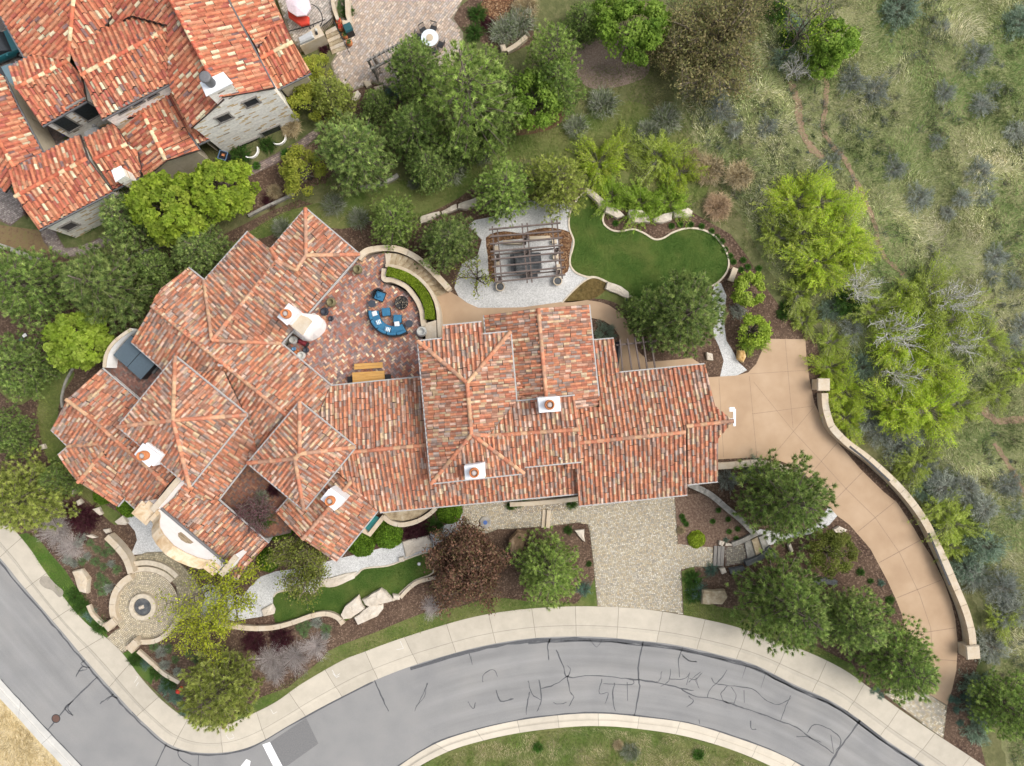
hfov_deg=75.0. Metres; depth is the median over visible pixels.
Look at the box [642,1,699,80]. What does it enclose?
scrub oak
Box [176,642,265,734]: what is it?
tree
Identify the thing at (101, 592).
herb cushion
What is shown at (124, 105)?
window
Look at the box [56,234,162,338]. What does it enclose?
pine tree
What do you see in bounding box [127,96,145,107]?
window
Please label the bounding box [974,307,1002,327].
sagebrush
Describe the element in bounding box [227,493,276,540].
redbud tree
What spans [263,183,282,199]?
ornamental grass
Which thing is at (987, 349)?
willow shrub
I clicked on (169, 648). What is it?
herb cushion
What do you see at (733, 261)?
grass tuft
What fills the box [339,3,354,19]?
garden plant
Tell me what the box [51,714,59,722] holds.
manhole cover
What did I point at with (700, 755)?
ornamental grass
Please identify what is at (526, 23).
ornamental grass
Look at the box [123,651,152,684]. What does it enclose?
lawn
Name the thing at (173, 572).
curved step
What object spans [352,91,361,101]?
boulder
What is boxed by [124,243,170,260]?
retaining wall
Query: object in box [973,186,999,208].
sagebrush
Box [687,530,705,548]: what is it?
lime shrub
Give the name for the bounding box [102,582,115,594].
herb cushion
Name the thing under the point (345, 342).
patio
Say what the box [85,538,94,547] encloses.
herb cushion
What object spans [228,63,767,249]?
meadow grass
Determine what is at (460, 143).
pine tree
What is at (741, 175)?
ornamental grass
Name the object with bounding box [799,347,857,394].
willow shrub
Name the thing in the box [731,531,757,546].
garden wall
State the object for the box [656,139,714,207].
willow shrub
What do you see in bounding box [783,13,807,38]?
sagebrush
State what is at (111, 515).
lawn
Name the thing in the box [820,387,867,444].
willow shrub
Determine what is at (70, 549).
twiggy shrub
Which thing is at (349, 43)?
plant pot
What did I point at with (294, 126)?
ornamental grass
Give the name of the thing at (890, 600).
garden plant
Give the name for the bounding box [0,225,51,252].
garden bed
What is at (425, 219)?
boulder
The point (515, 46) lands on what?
garden wall
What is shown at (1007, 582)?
sagebrush
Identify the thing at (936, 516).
willow shrub
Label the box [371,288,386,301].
armchair
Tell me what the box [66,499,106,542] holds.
barberry
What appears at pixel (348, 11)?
planter wall
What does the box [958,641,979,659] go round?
wall pier
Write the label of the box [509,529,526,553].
boulder
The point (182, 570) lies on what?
entry path
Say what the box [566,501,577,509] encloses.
garden plant
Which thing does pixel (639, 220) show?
boulder
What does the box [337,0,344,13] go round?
garden plant
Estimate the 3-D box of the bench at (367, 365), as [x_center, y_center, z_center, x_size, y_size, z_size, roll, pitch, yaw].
[-10.325,-1.236,48.175,2.050,0.450,0.410,-3,90,0]
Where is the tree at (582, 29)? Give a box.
[558,1,603,50]
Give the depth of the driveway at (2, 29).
49.88 m
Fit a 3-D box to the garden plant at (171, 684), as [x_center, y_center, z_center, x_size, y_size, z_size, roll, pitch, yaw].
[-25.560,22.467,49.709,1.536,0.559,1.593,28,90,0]
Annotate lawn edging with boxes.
[60,368,73,407]
[273,552,433,600]
[562,278,605,302]
[568,192,729,300]
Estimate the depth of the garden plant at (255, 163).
49.75 m
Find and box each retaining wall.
[0,243,39,259]
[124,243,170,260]
[247,193,293,217]
[360,173,398,188]
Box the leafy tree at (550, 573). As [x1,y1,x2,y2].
[505,525,587,610]
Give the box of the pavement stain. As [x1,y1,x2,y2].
[39,576,62,596]
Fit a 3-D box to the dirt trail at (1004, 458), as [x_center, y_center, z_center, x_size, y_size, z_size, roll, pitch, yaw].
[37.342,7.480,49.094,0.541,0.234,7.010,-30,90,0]
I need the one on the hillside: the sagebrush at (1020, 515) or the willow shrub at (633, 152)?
the sagebrush at (1020, 515)
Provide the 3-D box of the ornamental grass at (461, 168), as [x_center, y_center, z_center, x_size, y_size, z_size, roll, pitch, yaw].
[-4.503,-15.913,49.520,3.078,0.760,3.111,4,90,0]
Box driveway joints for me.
[719,341,955,660]
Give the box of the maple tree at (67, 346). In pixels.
[40,310,113,373]
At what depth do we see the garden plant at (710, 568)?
49.81 m
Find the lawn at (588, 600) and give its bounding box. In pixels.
[234,578,596,721]
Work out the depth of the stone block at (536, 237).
49.50 m
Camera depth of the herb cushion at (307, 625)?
49.85 m
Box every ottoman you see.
[382,307,390,316]
[393,315,401,322]
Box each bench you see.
[354,362,382,369]
[510,254,515,271]
[514,249,531,253]
[520,274,537,277]
[727,267,737,281]
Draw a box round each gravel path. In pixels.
[122,515,162,554]
[200,516,461,620]
[454,201,587,307]
[712,283,746,375]
[756,509,836,544]
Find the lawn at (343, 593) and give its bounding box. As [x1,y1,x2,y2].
[273,553,432,622]
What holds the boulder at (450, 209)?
on the garden bed at (412, 602)
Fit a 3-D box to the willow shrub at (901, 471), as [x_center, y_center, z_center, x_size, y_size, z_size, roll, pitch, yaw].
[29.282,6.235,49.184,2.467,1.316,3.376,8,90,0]
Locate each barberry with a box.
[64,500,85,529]
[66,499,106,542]
[238,622,269,654]
[260,192,277,211]
[265,484,280,497]
[266,622,295,654]
[318,45,330,56]
[401,526,416,540]
[408,511,433,539]
[477,15,495,33]
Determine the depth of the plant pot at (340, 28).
49.40 m
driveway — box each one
[0,18,22,66]
[462,497,712,613]
[708,339,957,704]
[883,689,946,737]
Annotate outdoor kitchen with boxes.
[298,24,328,54]
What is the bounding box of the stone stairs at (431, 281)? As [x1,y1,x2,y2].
[385,253,447,296]
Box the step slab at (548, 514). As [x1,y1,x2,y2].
[546,509,550,527]
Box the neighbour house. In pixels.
[0,0,311,237]
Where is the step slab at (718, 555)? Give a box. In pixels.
[717,546,720,565]
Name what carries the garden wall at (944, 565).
on the ground at (556, 10)
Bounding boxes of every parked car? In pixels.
[0,30,22,63]
[0,61,16,85]
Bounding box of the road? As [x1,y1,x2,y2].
[0,558,924,765]
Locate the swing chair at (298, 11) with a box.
[286,0,324,30]
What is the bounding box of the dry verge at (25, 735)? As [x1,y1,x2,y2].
[0,699,61,765]
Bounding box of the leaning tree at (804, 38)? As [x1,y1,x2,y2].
[769,0,844,55]
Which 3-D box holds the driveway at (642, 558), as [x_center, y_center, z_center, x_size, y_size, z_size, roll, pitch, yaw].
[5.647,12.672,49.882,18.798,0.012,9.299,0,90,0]
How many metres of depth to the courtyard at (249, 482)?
47.69 m
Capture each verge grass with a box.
[10,356,109,508]
[19,535,95,621]
[242,600,579,716]
[683,571,842,662]
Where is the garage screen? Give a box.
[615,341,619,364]
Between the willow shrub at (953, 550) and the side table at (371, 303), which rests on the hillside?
the willow shrub at (953, 550)
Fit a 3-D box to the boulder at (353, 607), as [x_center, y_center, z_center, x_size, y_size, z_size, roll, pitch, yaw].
[-11.860,16.809,49.707,2.021,0.600,1.073,-38,90,0]
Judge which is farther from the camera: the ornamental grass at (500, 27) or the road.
the road
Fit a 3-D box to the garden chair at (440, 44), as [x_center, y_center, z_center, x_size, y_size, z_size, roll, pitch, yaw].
[-5.250,-25.087,49.438,0.545,0.925,0.480,25,90,0]
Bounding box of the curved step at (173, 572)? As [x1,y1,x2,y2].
[134,559,179,577]
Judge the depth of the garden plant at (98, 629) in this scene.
49.71 m
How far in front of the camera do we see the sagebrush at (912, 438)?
49.13 m
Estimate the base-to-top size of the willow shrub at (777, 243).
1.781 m
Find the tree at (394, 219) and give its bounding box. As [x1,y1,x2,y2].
[368,191,422,253]
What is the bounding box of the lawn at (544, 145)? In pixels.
[226,101,727,295]
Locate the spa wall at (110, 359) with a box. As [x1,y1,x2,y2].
[102,328,137,367]
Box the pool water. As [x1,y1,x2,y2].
[366,515,378,530]
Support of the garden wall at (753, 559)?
on the garden bed at (412, 602)
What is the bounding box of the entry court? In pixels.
[107,572,178,652]
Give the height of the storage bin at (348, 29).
0.870 m
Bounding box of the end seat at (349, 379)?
[347,376,352,382]
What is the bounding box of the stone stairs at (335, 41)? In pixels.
[322,18,350,54]
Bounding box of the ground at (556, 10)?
[0,0,1005,765]
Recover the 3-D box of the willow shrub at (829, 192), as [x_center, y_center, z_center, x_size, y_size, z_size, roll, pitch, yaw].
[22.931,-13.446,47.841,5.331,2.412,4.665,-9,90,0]
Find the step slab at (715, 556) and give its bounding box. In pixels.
[713,546,716,565]
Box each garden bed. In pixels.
[0,176,985,765]
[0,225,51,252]
[231,140,333,213]
[312,67,403,132]
[454,0,532,52]
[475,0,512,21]
[486,228,571,281]
[503,495,577,513]
[504,106,565,134]
[571,37,649,88]
[592,318,619,341]
[675,493,748,547]
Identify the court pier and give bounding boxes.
[102,617,122,631]
[125,635,141,653]
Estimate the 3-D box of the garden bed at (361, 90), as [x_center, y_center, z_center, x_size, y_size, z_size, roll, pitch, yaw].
[-12.161,-20.624,49.888,7.321,0.001,4.580,17,90,0]
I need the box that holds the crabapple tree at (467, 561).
[421,512,515,620]
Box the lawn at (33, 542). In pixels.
[19,533,107,637]
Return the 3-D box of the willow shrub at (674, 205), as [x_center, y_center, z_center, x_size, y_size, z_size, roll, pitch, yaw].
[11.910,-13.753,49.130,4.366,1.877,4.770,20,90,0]
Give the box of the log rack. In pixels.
[297,338,308,346]
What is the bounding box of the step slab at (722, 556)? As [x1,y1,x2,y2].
[720,546,724,565]
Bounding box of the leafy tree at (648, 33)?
[595,0,672,66]
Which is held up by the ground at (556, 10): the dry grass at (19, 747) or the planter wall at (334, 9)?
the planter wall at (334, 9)
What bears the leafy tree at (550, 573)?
on the garden bed at (412, 602)
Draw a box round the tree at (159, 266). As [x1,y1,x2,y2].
[134,246,183,292]
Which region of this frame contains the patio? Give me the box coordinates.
[287,252,421,385]
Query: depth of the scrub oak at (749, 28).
47.51 m
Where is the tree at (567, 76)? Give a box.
[526,55,587,120]
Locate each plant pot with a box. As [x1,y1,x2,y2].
[289,336,297,343]
[297,351,305,358]
[303,347,308,352]
[320,308,328,315]
[326,298,335,306]
[338,24,343,31]
[342,31,347,38]
[346,39,352,46]
[352,265,361,273]
[416,326,426,336]
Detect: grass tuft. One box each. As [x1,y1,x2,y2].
[718,238,725,244]
[730,258,736,264]
[745,263,752,269]
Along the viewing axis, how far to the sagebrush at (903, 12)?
48.69 m
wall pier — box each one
[812,378,829,390]
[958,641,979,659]
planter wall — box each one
[331,0,338,21]
[342,0,352,27]
[381,268,428,325]
[385,264,442,337]
[510,496,577,506]
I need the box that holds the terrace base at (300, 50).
[299,0,337,52]
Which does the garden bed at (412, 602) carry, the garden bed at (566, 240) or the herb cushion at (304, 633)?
the herb cushion at (304, 633)
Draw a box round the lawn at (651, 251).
[570,195,727,297]
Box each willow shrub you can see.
[565,124,631,207]
[588,172,644,218]
[601,114,646,174]
[616,177,678,236]
[618,127,704,187]
[643,161,693,227]
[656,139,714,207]
[736,322,771,355]
[749,161,837,243]
[755,208,803,268]
[761,206,854,273]
[765,273,825,320]
[771,230,862,301]
[783,303,821,345]
[793,169,863,226]
[798,186,878,275]
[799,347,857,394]
[815,317,858,371]
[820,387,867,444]
[821,358,868,416]
[834,223,885,284]
[838,285,902,335]
[855,376,941,451]
[865,285,941,384]
[867,244,959,358]
[882,440,945,499]
[884,367,973,457]
[886,450,921,486]
[888,317,969,407]
[903,265,1001,390]
[907,484,964,542]
[920,490,993,547]
[933,533,979,562]
[940,364,1001,441]
[963,303,1019,376]
[975,371,1016,420]
[982,600,1023,649]
[990,335,1023,386]
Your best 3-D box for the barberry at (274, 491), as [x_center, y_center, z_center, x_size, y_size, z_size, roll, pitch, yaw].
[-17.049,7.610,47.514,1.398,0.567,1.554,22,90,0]
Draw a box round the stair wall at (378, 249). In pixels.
[358,245,451,291]
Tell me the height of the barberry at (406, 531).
0.594 m
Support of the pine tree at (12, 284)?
on the garden bed at (412, 602)
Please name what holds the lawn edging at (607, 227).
on the lawn at (651, 251)
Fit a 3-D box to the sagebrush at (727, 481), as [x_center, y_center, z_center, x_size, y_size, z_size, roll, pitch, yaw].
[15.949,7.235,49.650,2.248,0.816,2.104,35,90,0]
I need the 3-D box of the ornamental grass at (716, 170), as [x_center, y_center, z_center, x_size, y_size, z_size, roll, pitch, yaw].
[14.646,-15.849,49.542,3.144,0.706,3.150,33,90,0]
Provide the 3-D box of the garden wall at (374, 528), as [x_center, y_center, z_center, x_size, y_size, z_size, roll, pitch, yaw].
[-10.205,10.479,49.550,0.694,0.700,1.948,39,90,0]
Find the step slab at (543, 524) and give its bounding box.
[541,509,546,527]
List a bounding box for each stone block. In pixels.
[503,240,522,244]
[529,236,549,239]
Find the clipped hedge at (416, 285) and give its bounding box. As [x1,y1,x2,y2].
[386,266,435,319]
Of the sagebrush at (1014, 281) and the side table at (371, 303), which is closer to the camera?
the side table at (371, 303)
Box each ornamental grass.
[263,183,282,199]
[270,217,290,238]
[281,121,304,140]
[301,146,317,164]
[318,189,347,217]
[345,206,371,230]
[407,179,419,189]
[441,156,467,186]
[472,143,494,167]
[486,9,520,45]
[503,4,538,44]
[510,0,541,20]
[533,741,544,753]
[562,113,592,140]
[584,84,621,120]
[612,738,624,750]
[620,741,643,762]
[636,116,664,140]
[647,100,684,134]
[677,526,685,534]
[680,147,703,170]
[692,748,705,760]
[693,148,727,186]
[702,190,733,226]
[721,158,756,191]
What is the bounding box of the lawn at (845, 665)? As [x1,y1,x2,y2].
[682,567,863,682]
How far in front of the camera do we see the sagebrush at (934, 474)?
49.15 m
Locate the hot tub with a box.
[114,335,156,378]
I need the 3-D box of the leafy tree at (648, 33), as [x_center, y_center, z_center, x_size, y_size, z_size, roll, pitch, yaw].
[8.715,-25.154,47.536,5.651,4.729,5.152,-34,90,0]
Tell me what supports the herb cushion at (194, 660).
on the garden bed at (412, 602)
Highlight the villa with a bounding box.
[50,207,735,579]
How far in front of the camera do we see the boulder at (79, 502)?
49.57 m
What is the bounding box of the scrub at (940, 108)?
[668,0,1023,762]
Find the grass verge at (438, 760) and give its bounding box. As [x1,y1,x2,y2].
[421,726,768,765]
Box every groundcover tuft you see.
[948,694,954,703]
[953,697,960,704]
[956,719,963,726]
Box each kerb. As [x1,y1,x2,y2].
[0,679,80,765]
[400,713,800,765]
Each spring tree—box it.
[149,537,266,635]
[160,602,235,676]
[260,534,331,612]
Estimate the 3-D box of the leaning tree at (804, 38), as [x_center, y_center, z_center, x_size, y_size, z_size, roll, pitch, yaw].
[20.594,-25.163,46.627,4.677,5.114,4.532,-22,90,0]
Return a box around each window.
[57,220,80,231]
[113,104,131,115]
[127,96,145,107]
[142,90,159,100]
[213,111,234,123]
[240,96,261,108]
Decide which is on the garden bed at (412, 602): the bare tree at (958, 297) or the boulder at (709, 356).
the boulder at (709, 356)
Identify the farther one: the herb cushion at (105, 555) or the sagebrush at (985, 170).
the herb cushion at (105, 555)
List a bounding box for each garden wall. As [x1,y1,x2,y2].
[362,514,383,536]
[382,508,437,526]
[506,35,527,54]
[687,485,754,534]
[718,459,790,473]
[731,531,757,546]
[743,548,772,565]
[814,576,837,584]
[817,393,976,644]
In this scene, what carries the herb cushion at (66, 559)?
on the garden bed at (412, 602)
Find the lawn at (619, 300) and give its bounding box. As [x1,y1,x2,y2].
[595,290,630,309]
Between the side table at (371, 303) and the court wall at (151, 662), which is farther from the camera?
the court wall at (151, 662)
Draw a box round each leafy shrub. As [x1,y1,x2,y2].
[277,143,327,198]
[286,83,324,122]
[293,76,315,105]
[303,53,333,81]
[309,73,359,125]
[729,270,765,307]
[736,312,772,347]
[805,529,858,580]
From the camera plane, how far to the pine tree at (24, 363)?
47.61 m
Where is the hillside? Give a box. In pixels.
[662,0,1023,765]
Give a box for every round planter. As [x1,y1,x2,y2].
[496,283,504,290]
[553,277,561,285]
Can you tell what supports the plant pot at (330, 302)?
on the patio
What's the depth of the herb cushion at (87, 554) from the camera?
49.83 m
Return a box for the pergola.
[489,220,565,282]
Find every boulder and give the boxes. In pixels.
[72,568,91,592]
[76,499,83,505]
[87,534,97,537]
[93,507,103,514]
[103,528,111,533]
[115,516,128,524]
[341,594,364,618]
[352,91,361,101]
[354,603,383,623]
[362,587,392,606]
[363,81,371,88]
[374,85,383,91]
[392,593,400,599]
[420,211,439,224]
[441,204,457,215]
[458,198,477,210]
[500,44,506,53]
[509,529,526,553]
[575,529,584,540]
[587,189,603,208]
[604,206,624,218]
[604,282,628,298]
[627,210,649,223]
[652,212,671,223]
[672,208,691,218]
[700,588,727,603]
[705,352,712,360]
[719,567,725,573]
[728,565,744,574]
[736,350,745,362]
[787,542,792,552]
[832,526,846,532]
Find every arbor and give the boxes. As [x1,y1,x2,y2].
[366,40,404,80]
[616,335,656,370]
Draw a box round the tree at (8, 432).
[0,407,40,462]
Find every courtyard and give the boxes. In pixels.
[46,126,84,144]
[103,360,161,397]
[221,465,290,537]
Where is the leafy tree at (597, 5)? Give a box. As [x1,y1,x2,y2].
[587,0,621,36]
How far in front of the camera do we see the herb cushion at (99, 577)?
49.85 m
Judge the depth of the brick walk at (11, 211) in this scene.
49.88 m
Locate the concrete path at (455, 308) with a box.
[430,292,699,374]
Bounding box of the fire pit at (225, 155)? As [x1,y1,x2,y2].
[217,150,231,162]
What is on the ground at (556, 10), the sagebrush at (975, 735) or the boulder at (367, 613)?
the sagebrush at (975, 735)
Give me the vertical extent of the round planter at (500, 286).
0.450 m
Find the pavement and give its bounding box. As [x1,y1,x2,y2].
[0,525,983,765]
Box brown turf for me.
[564,278,605,301]
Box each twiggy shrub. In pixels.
[34,515,74,552]
[35,508,63,533]
[55,533,84,560]
[251,506,276,531]
[252,489,269,505]
[252,638,284,679]
[260,660,287,687]
[275,635,313,679]
[293,630,331,661]
[421,595,443,621]
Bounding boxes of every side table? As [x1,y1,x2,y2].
[368,300,375,306]
[405,320,412,326]
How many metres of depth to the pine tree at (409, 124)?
46.63 m
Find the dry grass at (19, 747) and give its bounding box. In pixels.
[0,703,54,765]
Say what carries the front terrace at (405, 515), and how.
on the ground at (556, 10)
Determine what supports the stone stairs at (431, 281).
on the ground at (556, 10)
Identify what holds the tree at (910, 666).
on the garden bed at (412, 602)
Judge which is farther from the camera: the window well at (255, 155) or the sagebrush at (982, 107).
the window well at (255, 155)
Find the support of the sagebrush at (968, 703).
on the ground at (556, 10)
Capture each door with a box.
[52,116,82,133]
[65,97,99,122]
[238,136,260,145]
[259,124,280,136]
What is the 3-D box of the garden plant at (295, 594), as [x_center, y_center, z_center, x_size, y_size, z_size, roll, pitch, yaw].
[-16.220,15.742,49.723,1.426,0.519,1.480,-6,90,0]
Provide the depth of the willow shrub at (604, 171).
49.28 m
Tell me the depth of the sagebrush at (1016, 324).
48.81 m
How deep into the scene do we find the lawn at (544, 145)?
49.89 m
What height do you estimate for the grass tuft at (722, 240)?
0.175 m
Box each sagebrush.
[593,319,620,339]
[705,93,740,125]
[714,80,733,100]
[718,469,741,494]
[725,120,745,140]
[729,302,748,321]
[740,448,763,483]
[755,111,779,142]
[767,46,797,76]
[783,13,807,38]
[814,151,842,173]
[814,296,843,323]
[836,61,870,97]
[839,317,864,345]
[849,349,883,383]
[851,72,893,108]
[852,405,879,434]
[865,415,900,449]
[877,0,929,34]
[882,152,909,184]
[882,427,923,469]
[895,424,925,451]
[904,179,934,220]
[908,452,945,488]
[909,481,937,503]
[926,466,966,504]
[926,515,943,535]
[929,133,947,151]
[932,16,952,33]
[933,80,957,109]
[938,551,986,584]
[939,204,958,222]
[950,471,987,507]
[951,186,974,208]
[955,61,978,78]
[955,557,996,594]
[955,689,996,727]
[957,668,992,707]
[957,717,991,747]
[962,36,997,78]
[962,517,1010,572]
[963,155,1001,186]
[968,91,997,119]
[968,491,1001,526]
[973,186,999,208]
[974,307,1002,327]
[974,626,1017,669]
[979,564,1023,608]
[981,265,1003,288]
[982,241,1012,269]
[984,81,1004,97]
[990,470,1023,500]
[990,593,1023,629]
[997,330,1023,361]
[1001,0,1023,43]
[1001,116,1023,145]
[1002,497,1023,522]
[1003,270,1023,291]
[1010,312,1023,338]
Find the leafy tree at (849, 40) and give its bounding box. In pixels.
[803,16,862,68]
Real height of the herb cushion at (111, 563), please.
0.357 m
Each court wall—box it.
[86,604,104,626]
[105,532,137,573]
[109,573,135,619]
[137,649,179,683]
[140,610,345,644]
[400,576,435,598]
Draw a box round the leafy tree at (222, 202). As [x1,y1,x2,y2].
[186,158,261,226]
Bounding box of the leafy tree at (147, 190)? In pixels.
[121,169,210,246]
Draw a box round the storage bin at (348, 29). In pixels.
[342,22,354,37]
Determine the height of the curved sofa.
0.680 m
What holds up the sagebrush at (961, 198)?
on the hillside
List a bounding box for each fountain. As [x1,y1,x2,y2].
[129,592,157,620]
[479,516,490,527]
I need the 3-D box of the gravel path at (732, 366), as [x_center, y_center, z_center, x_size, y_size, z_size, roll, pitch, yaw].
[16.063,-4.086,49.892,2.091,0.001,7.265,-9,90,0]
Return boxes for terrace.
[278,0,336,49]
[331,0,463,92]
[383,509,429,520]
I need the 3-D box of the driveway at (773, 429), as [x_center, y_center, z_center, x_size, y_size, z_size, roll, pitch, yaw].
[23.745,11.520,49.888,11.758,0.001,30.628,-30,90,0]
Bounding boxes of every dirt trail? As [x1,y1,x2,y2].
[787,81,824,160]
[821,69,904,275]
[978,404,1023,424]
[992,443,1023,496]
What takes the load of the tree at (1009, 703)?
on the ground at (556, 10)
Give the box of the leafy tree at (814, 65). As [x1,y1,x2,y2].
[803,40,841,79]
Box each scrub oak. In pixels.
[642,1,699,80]
[651,0,768,111]
[708,0,779,51]
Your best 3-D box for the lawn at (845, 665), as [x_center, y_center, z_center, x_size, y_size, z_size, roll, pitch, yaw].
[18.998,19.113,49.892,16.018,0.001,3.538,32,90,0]
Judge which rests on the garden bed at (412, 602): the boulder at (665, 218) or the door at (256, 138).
the boulder at (665, 218)
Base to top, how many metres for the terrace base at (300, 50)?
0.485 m
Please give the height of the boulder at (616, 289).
0.450 m
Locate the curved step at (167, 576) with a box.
[133,566,173,582]
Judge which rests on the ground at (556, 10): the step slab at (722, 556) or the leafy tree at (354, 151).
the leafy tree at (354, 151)
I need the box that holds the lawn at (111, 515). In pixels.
[0,353,120,524]
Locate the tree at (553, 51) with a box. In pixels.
[522,18,582,82]
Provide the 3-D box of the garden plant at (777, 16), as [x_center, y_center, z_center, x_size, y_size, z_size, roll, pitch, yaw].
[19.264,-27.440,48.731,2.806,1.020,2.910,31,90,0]
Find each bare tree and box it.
[778,47,814,81]
[832,260,886,303]
[868,307,931,360]
[880,356,929,396]
[927,277,987,322]
[939,324,987,361]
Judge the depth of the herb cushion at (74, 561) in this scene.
49.81 m
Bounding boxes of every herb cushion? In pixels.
[62,554,72,565]
[70,558,78,568]
[72,540,81,547]
[76,533,87,542]
[78,557,87,567]
[83,552,91,561]
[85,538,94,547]
[90,555,100,566]
[92,545,100,553]
[96,573,106,583]
[97,587,108,595]
[99,549,108,557]
[99,562,107,571]
[101,577,112,587]
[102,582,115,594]
[106,547,114,554]
[107,559,115,566]
[112,563,121,574]
[147,643,160,651]
[153,644,166,658]
[158,658,170,669]
[162,642,172,653]
[171,656,179,663]
[173,666,181,676]
[191,655,199,663]
[294,623,303,630]
[299,628,308,637]
[302,620,311,630]
[310,617,322,628]
[319,623,331,633]
[320,631,330,640]
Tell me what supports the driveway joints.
on the driveway at (773, 429)
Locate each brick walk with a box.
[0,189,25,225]
[40,228,113,256]
[215,127,319,186]
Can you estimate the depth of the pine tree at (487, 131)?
48.03 m
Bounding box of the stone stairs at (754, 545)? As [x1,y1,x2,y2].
[744,534,768,557]
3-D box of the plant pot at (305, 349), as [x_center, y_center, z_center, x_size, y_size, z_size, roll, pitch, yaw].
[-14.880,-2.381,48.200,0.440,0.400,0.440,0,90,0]
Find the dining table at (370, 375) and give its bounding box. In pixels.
[352,371,384,382]
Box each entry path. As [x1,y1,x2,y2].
[135,552,204,614]
[724,543,746,565]
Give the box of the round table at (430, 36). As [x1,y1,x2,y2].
[421,29,437,45]
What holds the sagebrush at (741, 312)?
on the garden bed at (412, 602)
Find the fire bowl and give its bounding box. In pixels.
[395,296,407,309]
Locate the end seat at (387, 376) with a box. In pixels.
[385,374,390,378]
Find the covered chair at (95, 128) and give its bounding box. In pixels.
[84,124,101,136]
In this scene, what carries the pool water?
in the garden wall at (374, 528)
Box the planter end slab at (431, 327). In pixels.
[423,320,437,338]
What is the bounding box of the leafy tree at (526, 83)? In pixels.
[507,67,564,132]
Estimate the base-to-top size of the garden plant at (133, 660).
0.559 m
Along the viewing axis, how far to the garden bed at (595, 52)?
49.89 m
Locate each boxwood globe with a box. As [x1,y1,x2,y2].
[92,491,109,504]
[116,501,133,517]
[256,547,280,572]
[271,535,281,540]
[282,529,293,536]
[348,533,375,556]
[373,521,402,548]
[436,506,462,523]
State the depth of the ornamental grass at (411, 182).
49.74 m
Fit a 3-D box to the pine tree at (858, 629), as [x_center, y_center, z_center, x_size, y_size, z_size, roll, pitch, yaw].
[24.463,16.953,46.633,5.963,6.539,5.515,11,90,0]
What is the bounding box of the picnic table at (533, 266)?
[515,252,539,273]
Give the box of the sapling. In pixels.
[447,258,494,299]
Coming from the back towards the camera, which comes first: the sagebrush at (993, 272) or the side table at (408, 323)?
the sagebrush at (993, 272)
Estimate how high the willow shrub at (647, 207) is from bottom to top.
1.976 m
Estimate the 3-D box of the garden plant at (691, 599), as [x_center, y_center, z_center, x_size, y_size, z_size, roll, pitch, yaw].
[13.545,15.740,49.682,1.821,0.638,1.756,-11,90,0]
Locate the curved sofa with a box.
[367,310,407,336]
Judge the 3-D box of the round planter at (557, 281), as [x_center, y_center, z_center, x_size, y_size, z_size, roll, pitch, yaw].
[3.397,-7.575,49.675,0.680,0.450,0.680,0,90,0]
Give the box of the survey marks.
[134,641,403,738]
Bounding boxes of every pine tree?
[0,244,78,334]
[0,329,60,409]
[0,445,81,536]
[37,455,84,497]
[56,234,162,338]
[98,188,162,258]
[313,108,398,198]
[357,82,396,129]
[380,99,449,172]
[384,32,451,107]
[404,137,458,196]
[413,212,479,275]
[417,39,527,161]
[444,125,489,171]
[461,42,519,104]
[467,151,536,226]
[471,104,524,155]
[523,152,590,223]
[616,285,669,336]
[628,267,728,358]
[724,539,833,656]
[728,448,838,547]
[811,584,896,656]
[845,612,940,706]
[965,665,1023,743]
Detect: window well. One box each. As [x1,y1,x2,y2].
[246,147,258,158]
[273,134,286,145]
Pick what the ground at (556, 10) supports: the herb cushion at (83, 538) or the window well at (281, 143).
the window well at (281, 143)
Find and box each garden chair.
[418,22,426,32]
[430,20,436,30]
[437,40,444,50]
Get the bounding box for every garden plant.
[64,586,85,607]
[70,597,89,616]
[80,606,97,621]
[88,615,107,637]
[124,650,144,667]
[139,656,152,670]
[149,666,161,682]
[157,677,175,698]
[161,673,177,690]
[165,689,184,705]
[230,144,252,163]
[252,161,260,169]
[258,135,277,156]
[279,147,290,159]
[287,589,303,601]
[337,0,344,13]
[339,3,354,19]
[383,84,403,106]
[423,515,444,536]
[463,21,485,42]
[465,1,488,24]
[504,501,515,509]
[562,525,572,534]
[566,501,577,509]
[576,579,592,597]
[682,568,706,592]
[684,576,707,600]
[685,586,700,604]
[704,562,720,577]
[763,0,792,27]
[774,24,802,53]
[774,308,790,322]
[778,299,792,314]
[828,281,870,318]
[856,567,865,576]
[885,595,894,604]
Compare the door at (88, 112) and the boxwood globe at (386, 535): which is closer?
the door at (88, 112)
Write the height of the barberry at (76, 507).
0.891 m
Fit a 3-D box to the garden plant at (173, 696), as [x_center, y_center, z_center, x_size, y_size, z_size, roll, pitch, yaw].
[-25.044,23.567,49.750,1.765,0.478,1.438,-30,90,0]
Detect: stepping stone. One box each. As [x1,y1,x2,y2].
[262,604,275,615]
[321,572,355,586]
[402,535,431,556]
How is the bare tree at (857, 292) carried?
on the hillside
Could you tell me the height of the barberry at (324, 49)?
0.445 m
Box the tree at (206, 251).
[170,225,232,276]
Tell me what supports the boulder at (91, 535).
on the garden bed at (412, 602)
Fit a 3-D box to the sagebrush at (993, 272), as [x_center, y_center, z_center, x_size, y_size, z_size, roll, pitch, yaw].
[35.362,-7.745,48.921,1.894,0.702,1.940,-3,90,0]
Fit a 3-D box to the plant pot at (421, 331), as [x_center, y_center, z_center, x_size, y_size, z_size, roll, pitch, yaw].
[-6.493,-3.694,48.000,0.760,0.800,0.760,0,90,0]

